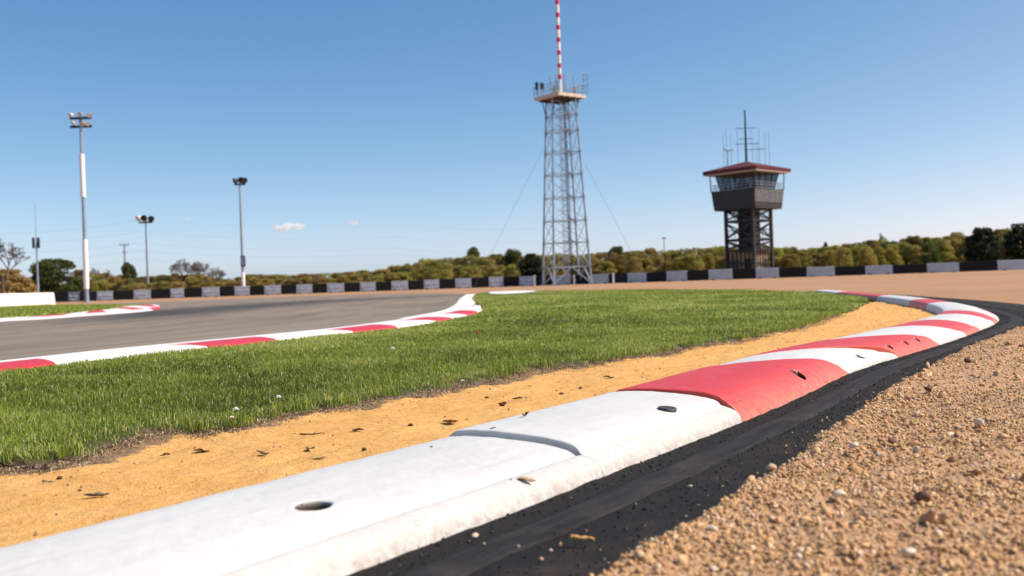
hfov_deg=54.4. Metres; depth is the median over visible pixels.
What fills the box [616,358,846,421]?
kerb block
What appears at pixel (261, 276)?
woodland tree
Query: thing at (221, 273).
bare tree
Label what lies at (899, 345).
kerb block
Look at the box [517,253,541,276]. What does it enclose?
dark tree
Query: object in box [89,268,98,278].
bare tree
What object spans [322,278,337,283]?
woodland tree
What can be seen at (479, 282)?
barrier block
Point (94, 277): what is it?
woodland tree
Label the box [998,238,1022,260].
woodland tree
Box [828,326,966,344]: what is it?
kerb block
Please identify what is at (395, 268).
woodland tree
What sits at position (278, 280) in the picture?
woodland tree
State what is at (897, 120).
sky
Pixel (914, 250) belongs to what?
woodland tree
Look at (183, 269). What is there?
bare tree
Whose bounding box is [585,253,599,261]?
woodland tree
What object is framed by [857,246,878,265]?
woodland tree
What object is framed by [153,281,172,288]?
woodland tree
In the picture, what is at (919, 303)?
kerb block
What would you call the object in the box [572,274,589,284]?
barrier block
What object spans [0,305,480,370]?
track kerb
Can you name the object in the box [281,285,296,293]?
barrier block
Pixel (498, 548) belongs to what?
rubber band
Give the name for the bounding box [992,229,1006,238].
woodland tree
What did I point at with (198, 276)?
woodland tree
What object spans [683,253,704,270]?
woodland tree
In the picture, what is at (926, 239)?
woodland tree
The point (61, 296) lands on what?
barrier block
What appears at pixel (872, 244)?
woodland tree
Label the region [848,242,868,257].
woodland tree
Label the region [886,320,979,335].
kerb block
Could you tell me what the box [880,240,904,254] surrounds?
woodland tree
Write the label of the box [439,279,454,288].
barrier block
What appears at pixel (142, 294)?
barrier block
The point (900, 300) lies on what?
kerb block
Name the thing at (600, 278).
barrier block
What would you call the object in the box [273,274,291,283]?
woodland tree
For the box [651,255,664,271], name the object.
woodland tree
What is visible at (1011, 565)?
gravel
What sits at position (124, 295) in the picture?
barrier block
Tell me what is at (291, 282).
woodland tree
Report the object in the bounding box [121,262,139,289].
pointed tree
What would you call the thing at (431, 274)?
woodland tree
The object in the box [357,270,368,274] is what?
woodland tree
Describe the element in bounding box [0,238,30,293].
bare tree
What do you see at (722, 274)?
barrier block
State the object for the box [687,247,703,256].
woodland tree
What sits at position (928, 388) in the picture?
pebble
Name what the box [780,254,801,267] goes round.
woodland tree
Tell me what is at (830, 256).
woodland tree
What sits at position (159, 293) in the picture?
barrier block
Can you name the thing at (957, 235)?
woodland tree
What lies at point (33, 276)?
round tree
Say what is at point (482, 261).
woodland tree
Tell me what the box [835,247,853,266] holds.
woodland tree
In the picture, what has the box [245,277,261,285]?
woodland tree
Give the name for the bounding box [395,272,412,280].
woodland tree
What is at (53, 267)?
round tree
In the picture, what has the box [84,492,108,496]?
leaf
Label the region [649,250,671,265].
woodland tree
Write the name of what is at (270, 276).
woodland tree
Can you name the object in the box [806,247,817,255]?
woodland tree
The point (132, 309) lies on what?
track kerb
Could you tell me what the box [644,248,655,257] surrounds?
woodland tree
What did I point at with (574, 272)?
woodland tree
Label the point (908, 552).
pebble
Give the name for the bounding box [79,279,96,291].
woodland tree
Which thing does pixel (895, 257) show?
woodland tree
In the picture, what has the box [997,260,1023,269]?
barrier block
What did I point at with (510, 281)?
barrier block
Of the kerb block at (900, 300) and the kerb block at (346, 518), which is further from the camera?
the kerb block at (900, 300)
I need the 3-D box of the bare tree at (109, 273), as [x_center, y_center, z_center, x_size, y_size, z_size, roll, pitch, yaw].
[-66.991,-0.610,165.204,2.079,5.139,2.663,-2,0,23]
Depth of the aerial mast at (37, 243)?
117.88 m
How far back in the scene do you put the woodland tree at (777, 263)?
149.45 m
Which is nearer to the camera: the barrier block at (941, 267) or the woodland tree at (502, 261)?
the barrier block at (941, 267)
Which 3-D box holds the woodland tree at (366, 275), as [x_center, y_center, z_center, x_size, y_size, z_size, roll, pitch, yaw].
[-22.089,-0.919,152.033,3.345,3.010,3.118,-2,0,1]
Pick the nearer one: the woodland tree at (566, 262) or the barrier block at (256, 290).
the barrier block at (256, 290)
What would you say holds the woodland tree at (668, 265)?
on the ground at (1006, 286)
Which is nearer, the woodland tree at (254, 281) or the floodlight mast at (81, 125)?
the floodlight mast at (81, 125)
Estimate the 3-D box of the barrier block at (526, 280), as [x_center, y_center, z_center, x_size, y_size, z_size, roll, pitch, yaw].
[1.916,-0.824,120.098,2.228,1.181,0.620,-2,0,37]
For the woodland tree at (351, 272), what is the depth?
157.92 m
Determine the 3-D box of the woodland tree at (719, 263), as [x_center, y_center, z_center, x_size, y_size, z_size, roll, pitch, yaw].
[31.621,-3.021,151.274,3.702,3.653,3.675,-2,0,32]
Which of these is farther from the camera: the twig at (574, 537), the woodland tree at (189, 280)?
the woodland tree at (189, 280)
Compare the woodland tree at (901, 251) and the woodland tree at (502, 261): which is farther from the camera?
the woodland tree at (502, 261)
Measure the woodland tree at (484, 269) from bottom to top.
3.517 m
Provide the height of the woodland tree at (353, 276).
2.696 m
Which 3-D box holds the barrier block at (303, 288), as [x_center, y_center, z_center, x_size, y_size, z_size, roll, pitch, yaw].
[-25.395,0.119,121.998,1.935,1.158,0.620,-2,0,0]
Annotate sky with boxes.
[0,0,1023,284]
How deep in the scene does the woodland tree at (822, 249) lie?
159.87 m
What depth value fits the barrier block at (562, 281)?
116.68 m
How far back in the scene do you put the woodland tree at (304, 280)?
146.70 m
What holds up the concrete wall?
on the verge
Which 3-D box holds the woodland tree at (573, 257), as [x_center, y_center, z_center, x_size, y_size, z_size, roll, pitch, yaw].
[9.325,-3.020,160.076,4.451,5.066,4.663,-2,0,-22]
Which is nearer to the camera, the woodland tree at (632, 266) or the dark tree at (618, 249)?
the woodland tree at (632, 266)
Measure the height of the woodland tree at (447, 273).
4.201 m
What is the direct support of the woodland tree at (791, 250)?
on the ground at (1006, 286)
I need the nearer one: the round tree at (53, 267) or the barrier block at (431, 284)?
the barrier block at (431, 284)
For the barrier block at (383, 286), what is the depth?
121.75 m
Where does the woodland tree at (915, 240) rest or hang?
on the ground at (1006, 286)
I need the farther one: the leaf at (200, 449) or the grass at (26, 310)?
the grass at (26, 310)
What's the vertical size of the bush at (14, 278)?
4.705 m
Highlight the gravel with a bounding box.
[558,294,1023,575]
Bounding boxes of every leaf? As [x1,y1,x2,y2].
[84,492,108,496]
[194,448,209,451]
[442,419,458,422]
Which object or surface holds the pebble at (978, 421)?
on the gravel
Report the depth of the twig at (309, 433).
3.06 m
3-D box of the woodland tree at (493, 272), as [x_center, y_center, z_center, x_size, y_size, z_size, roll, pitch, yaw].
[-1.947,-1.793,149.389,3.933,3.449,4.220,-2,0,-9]
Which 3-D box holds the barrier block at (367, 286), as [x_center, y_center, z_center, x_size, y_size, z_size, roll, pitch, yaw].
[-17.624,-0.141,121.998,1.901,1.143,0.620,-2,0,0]
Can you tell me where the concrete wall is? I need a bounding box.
[0,293,55,306]
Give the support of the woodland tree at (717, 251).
on the ground at (1006, 286)
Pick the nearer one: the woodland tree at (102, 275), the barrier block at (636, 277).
the barrier block at (636, 277)
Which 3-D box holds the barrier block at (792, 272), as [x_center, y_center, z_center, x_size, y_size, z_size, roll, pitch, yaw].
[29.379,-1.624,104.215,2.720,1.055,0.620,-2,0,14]
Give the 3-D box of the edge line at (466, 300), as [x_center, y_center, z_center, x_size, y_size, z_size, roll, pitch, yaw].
[-1.342,0.334,28.357,0.855,0.001,29.305,-2,0,-1]
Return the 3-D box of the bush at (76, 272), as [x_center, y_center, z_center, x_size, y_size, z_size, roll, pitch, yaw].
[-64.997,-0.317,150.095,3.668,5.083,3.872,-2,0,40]
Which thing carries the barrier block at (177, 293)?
on the ground at (1006, 286)
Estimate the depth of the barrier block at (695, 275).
106.22 m
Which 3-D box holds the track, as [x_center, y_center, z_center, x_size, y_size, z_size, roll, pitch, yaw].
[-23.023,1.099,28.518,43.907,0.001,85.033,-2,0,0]
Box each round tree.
[27,258,89,292]
[31,273,58,285]
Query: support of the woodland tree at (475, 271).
on the ground at (1006, 286)
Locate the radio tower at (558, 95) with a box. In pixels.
[487,0,638,285]
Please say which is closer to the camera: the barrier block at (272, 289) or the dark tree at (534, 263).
the barrier block at (272, 289)
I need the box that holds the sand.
[0,302,936,547]
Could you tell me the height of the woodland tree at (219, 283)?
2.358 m
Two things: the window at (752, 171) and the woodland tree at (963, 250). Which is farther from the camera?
the woodland tree at (963, 250)
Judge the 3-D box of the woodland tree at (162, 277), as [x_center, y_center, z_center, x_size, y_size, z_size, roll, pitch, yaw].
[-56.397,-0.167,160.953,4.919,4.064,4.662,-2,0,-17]
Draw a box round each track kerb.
[0,305,159,321]
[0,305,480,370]
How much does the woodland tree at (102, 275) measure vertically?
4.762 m
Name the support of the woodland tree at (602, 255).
on the ground at (1006, 286)
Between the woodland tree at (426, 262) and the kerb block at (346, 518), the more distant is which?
the woodland tree at (426, 262)
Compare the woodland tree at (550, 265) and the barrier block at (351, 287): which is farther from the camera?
the woodland tree at (550, 265)
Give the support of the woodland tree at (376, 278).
on the ground at (1006, 286)
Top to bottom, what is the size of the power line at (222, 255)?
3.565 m
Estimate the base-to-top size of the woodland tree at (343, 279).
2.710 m
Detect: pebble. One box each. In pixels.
[471,533,478,537]
[765,463,776,469]
[832,489,844,497]
[849,442,858,448]
[887,437,895,443]
[901,547,915,556]
[913,490,931,501]
[924,384,932,390]
[964,358,972,362]
[973,418,984,425]
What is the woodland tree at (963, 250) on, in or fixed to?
on the ground at (1006, 286)
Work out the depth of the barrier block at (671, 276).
107.00 m
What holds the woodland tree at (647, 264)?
on the ground at (1006, 286)
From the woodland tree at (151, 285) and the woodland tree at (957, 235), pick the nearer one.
the woodland tree at (151, 285)
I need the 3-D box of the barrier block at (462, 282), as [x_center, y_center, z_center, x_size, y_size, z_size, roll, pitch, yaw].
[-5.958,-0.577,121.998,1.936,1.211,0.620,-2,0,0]
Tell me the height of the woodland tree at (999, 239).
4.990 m
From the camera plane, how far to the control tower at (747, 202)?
120.74 m
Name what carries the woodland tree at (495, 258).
on the ground at (1006, 286)
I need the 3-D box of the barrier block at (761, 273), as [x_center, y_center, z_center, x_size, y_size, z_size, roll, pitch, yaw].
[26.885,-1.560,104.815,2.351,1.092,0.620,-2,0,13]
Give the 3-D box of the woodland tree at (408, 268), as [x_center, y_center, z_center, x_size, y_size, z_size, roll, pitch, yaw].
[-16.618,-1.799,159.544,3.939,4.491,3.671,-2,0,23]
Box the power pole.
[120,243,128,262]
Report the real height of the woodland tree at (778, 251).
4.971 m
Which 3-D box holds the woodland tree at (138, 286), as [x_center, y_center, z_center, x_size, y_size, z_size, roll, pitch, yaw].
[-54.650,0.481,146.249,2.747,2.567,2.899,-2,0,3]
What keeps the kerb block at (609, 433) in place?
on the ground at (1006, 286)
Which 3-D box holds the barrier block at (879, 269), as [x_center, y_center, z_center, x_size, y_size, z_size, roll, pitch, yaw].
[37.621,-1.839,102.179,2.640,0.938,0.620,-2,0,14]
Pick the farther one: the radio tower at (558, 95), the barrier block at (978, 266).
the radio tower at (558, 95)
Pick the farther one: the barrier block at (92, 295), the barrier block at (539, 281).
the barrier block at (92, 295)
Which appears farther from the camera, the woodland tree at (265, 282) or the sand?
the woodland tree at (265, 282)
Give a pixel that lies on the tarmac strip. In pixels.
(515, 564)
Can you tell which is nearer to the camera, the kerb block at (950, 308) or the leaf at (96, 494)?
the leaf at (96, 494)
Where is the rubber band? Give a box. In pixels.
[402,305,1022,575]
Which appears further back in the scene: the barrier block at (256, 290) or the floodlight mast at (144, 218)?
the floodlight mast at (144, 218)
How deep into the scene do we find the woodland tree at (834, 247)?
161.36 m
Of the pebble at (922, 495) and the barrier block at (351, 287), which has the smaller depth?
the pebble at (922, 495)
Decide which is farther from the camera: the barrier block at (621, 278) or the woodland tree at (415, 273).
the woodland tree at (415, 273)
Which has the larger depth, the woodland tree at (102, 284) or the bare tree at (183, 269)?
the bare tree at (183, 269)
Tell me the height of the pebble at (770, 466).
0.014 m
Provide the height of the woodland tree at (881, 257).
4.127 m
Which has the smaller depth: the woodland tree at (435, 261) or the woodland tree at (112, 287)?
the woodland tree at (112, 287)
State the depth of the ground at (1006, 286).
45.16 m
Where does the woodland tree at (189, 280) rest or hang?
on the ground at (1006, 286)
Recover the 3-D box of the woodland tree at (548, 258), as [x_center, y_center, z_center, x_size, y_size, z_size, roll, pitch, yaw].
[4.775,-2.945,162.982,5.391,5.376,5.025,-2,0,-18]
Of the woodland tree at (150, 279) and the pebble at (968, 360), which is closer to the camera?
the pebble at (968, 360)
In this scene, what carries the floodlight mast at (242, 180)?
on the ground at (1006, 286)
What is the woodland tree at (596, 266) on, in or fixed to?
on the ground at (1006, 286)
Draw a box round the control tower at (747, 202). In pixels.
[702,110,790,270]
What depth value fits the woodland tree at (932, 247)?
145.87 m
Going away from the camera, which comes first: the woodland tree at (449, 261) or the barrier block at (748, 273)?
the barrier block at (748, 273)
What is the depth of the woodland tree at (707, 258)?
149.79 m
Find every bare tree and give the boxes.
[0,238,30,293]
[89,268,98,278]
[101,270,112,279]
[169,260,200,281]
[184,261,213,278]
[207,267,226,281]
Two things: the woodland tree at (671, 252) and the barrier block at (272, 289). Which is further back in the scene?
the woodland tree at (671, 252)
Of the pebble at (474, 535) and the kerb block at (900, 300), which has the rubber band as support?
the pebble at (474, 535)
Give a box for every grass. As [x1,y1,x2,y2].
[0,304,144,317]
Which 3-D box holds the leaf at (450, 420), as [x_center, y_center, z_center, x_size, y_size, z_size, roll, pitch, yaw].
[-0.199,0.431,3.224,0.036,0.012,0.042,-2,0,42]
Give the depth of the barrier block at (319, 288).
121.75 m
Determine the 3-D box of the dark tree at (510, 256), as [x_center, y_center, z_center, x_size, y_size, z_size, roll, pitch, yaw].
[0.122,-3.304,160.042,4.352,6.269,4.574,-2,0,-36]
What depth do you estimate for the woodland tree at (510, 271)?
148.33 m
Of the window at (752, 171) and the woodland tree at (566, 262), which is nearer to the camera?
the window at (752, 171)
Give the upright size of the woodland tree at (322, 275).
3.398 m
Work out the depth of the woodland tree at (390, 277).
148.67 m
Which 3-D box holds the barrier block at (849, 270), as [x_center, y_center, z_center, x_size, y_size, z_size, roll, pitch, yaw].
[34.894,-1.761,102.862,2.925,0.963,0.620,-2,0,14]
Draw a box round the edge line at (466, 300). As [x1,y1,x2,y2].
[404,294,474,317]
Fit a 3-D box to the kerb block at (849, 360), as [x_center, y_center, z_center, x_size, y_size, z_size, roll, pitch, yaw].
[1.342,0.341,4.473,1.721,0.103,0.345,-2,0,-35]
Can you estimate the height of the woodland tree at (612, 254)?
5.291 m
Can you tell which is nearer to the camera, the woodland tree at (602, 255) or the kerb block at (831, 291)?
the kerb block at (831, 291)
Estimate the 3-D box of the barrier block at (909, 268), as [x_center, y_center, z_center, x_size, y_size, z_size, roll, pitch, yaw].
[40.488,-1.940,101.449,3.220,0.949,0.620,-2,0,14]
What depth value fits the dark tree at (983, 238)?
134.00 m
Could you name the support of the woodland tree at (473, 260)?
on the ground at (1006, 286)
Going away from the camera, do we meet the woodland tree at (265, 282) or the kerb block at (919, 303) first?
the kerb block at (919, 303)
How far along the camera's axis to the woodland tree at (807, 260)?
149.68 m
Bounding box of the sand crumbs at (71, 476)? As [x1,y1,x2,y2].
[10,302,926,535]
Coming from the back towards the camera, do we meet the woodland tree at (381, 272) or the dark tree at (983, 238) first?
the woodland tree at (381, 272)
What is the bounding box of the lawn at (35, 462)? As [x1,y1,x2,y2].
[0,296,868,468]
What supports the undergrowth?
on the ground at (1006, 286)
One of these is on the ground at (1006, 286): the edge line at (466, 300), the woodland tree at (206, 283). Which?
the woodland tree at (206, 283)
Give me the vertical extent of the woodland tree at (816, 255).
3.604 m
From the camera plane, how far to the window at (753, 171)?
118.58 m
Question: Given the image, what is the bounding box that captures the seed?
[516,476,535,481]
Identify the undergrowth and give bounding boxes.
[0,250,1006,290]
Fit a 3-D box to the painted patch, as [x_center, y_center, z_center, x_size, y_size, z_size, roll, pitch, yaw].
[-0.004,0.161,40.421,1.978,0.001,11.362,-2,0,0]
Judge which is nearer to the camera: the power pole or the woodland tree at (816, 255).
the woodland tree at (816, 255)
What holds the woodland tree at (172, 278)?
on the ground at (1006, 286)
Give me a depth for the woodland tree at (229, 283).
146.40 m
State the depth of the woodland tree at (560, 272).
148.08 m
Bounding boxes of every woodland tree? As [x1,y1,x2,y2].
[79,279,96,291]
[80,273,100,282]
[91,280,111,290]
[93,273,108,286]
[106,276,120,283]
[107,284,120,290]
[115,278,135,290]
[130,283,146,289]
[136,276,146,282]
[143,276,159,282]
[143,282,158,289]
[152,274,168,281]
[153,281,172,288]
[165,273,185,286]
[168,282,186,288]
[184,276,200,287]
[191,274,203,282]
[193,279,215,287]
[213,281,225,286]
[223,281,237,286]
[233,280,248,285]
[245,274,257,278]
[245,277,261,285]
[253,274,267,279]
[259,278,275,285]
[263,274,275,278]
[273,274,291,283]
[273,278,284,284]
[279,279,298,284]
[296,277,312,284]
[297,273,310,279]
[310,277,326,283]
[319,273,334,277]
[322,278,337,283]
[332,272,345,277]
[335,275,350,282]
[343,271,358,280]
[347,274,360,282]
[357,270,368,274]
[359,272,373,281]
[369,276,385,281]
[371,269,390,280]
[382,265,402,275]
[383,273,401,280]
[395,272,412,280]
[399,263,416,276]
[411,270,420,279]
[412,262,422,269]
[416,266,441,279]
[418,258,434,267]
[429,259,445,267]
[436,262,453,278]
[440,257,456,269]
[451,257,464,265]
[451,264,467,278]
[458,255,479,267]
[462,266,482,286]
[476,257,498,270]
[478,265,489,276]
[488,254,503,267]
[488,265,507,276]
[495,255,508,270]
[504,264,521,276]
[537,254,550,266]
[540,261,556,275]
[549,253,564,265]
[555,264,564,274]
[561,254,575,269]
[562,259,575,274]
[571,257,585,274]
[582,256,604,274]
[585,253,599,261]
[595,252,607,260]
[599,261,616,273]
[603,252,625,273]
[609,255,628,273]
[624,256,642,272]
[628,250,648,258]
[639,258,655,272]
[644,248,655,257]
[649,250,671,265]
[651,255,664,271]
[661,261,672,271]
[664,250,681,266]
[670,257,691,270]
[672,248,690,262]
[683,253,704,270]
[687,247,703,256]
[701,253,716,272]
[706,246,729,260]
[714,256,724,268]
[766,247,784,256]
[774,256,785,267]
[779,246,799,256]
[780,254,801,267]
[795,249,812,259]
[796,256,814,274]
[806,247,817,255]
[811,253,826,265]
[815,246,833,264]
[817,250,839,266]
[829,245,839,250]
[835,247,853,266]
[840,243,851,255]
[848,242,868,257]
[850,245,861,265]
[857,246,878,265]
[862,240,882,254]
[873,246,890,265]
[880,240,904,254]
[885,244,904,264]
[897,242,910,263]
[902,245,923,263]
[904,235,925,250]
[919,237,933,245]
[921,242,941,263]
[930,237,942,250]
[931,240,954,262]
[940,236,952,251]
[943,232,964,250]
[943,238,963,262]
[957,242,976,260]
[990,238,1006,259]
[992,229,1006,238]
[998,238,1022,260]
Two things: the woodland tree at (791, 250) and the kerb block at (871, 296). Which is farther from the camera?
the woodland tree at (791, 250)
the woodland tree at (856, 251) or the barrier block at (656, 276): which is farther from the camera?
the woodland tree at (856, 251)
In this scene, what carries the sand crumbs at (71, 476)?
on the sand
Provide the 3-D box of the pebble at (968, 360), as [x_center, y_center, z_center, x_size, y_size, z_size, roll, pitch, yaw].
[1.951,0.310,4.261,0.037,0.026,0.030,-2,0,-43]
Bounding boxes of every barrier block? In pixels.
[49,292,67,301]
[68,292,78,301]
[79,291,96,300]
[97,291,112,300]
[113,290,133,299]
[133,290,150,299]
[151,289,170,298]
[170,288,183,297]
[184,288,201,297]
[202,287,219,296]
[220,286,234,296]
[234,286,249,295]
[250,286,263,295]
[264,285,280,294]
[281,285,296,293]
[296,284,312,293]
[312,284,326,292]
[327,283,343,292]
[344,282,359,291]
[360,282,375,291]
[376,281,391,290]
[391,281,407,290]
[408,280,423,289]
[424,279,438,288]
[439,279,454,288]
[455,278,471,287]
[471,277,488,287]
[489,277,502,286]
[503,276,520,286]
[519,276,533,285]
[535,275,555,285]
[555,275,571,284]
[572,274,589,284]
[592,274,608,283]
[609,273,627,282]
[628,272,646,282]
[647,272,666,281]
[666,271,687,281]
[688,270,708,280]
[708,269,732,279]
[733,268,755,278]
[756,268,778,278]
[779,267,806,277]
[806,266,834,276]
[835,266,864,275]
[865,265,892,274]
[892,264,926,273]
[927,262,958,272]
[959,261,996,271]
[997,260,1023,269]
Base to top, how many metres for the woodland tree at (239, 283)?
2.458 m
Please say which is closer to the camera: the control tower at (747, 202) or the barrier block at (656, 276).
the barrier block at (656, 276)
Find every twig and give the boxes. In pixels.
[300,432,321,434]
[571,534,594,540]
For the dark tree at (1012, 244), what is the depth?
139.51 m
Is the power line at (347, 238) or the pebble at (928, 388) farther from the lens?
the power line at (347, 238)
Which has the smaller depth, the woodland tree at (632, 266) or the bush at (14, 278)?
the bush at (14, 278)
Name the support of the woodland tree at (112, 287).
on the ground at (1006, 286)
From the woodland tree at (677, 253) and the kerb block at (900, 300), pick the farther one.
the woodland tree at (677, 253)
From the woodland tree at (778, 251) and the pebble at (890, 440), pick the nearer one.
the pebble at (890, 440)
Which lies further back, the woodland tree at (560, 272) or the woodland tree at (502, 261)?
the woodland tree at (502, 261)
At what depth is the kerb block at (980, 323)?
7.32 m
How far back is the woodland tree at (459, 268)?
151.04 m
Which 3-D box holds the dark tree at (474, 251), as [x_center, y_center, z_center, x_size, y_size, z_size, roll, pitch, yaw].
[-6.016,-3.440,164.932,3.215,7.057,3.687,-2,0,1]
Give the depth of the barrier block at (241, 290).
121.74 m
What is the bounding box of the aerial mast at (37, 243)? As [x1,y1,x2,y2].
[32,212,39,292]
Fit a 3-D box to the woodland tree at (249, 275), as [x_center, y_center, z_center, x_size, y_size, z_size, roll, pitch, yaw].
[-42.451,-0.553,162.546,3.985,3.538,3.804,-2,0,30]
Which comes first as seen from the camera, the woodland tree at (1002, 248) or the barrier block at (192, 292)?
the barrier block at (192, 292)
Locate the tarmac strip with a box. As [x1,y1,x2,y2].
[347,294,1023,575]
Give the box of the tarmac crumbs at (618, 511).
[350,302,1023,575]
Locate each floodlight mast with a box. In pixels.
[68,112,91,302]
[135,215,153,289]
[232,177,247,285]
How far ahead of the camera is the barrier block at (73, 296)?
121.75 m
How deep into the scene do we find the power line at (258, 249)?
210.67 m
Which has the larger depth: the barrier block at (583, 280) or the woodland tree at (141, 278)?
the woodland tree at (141, 278)
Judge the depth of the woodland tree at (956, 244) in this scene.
150.56 m
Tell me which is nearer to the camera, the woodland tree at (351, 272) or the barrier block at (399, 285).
the barrier block at (399, 285)
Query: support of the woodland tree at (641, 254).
on the ground at (1006, 286)
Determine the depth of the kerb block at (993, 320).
7.96 m
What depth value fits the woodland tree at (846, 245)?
159.15 m
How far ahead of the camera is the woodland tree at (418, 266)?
162.16 m
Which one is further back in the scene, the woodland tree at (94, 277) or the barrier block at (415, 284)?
the woodland tree at (94, 277)
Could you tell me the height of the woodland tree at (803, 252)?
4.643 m
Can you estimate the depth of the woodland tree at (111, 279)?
157.41 m
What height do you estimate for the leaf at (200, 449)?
0.015 m
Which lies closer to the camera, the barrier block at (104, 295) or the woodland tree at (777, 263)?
the barrier block at (104, 295)
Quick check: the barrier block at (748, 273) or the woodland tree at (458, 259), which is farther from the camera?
the woodland tree at (458, 259)
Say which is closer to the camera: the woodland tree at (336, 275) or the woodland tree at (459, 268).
the woodland tree at (459, 268)
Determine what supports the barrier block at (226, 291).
on the ground at (1006, 286)
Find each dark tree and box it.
[466,246,479,259]
[502,249,521,265]
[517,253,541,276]
[607,245,628,261]
[962,227,1004,261]
[1002,222,1023,259]
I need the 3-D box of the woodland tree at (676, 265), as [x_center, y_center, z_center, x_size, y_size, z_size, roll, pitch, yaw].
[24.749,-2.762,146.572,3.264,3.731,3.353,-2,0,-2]
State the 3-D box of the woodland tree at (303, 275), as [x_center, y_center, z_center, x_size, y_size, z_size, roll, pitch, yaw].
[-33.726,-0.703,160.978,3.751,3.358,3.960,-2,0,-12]
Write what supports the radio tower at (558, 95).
on the ground at (1006, 286)
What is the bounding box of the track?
[0,293,465,359]
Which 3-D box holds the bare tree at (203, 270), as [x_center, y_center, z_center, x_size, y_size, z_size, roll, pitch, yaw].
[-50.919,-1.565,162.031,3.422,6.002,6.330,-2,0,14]
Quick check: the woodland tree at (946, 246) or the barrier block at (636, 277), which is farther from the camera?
the woodland tree at (946, 246)
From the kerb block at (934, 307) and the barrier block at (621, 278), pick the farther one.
the barrier block at (621, 278)
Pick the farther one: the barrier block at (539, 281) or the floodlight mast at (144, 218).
the floodlight mast at (144, 218)
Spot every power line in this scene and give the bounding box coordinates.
[25,232,563,242]
[32,251,432,259]
[50,243,550,253]
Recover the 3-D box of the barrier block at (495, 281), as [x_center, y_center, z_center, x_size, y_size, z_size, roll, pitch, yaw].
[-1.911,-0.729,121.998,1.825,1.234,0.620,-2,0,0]
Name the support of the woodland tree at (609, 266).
on the ground at (1006, 286)
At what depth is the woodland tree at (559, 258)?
158.75 m
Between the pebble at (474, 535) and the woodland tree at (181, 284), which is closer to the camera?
the pebble at (474, 535)
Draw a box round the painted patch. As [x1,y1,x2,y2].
[488,291,535,293]
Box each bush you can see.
[0,269,39,293]
[72,269,82,291]
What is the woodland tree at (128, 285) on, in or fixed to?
on the ground at (1006, 286)
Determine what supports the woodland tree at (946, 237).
on the ground at (1006, 286)
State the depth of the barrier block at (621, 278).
111.61 m
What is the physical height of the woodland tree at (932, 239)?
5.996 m
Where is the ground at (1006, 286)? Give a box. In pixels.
[7,270,1023,359]
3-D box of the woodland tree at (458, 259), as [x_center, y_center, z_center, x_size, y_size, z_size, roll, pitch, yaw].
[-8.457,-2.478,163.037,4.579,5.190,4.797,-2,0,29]
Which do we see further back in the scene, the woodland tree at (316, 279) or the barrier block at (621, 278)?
the woodland tree at (316, 279)
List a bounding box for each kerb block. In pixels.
[0,436,603,575]
[449,391,741,475]
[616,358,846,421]
[721,348,897,373]
[747,334,938,357]
[816,290,848,294]
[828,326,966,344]
[837,292,886,300]
[876,295,926,306]
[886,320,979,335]
[909,299,947,309]
[916,314,993,329]
[926,302,990,313]
[937,306,998,320]
[937,310,997,323]
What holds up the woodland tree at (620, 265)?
on the ground at (1006, 286)
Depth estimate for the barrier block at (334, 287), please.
121.75 m

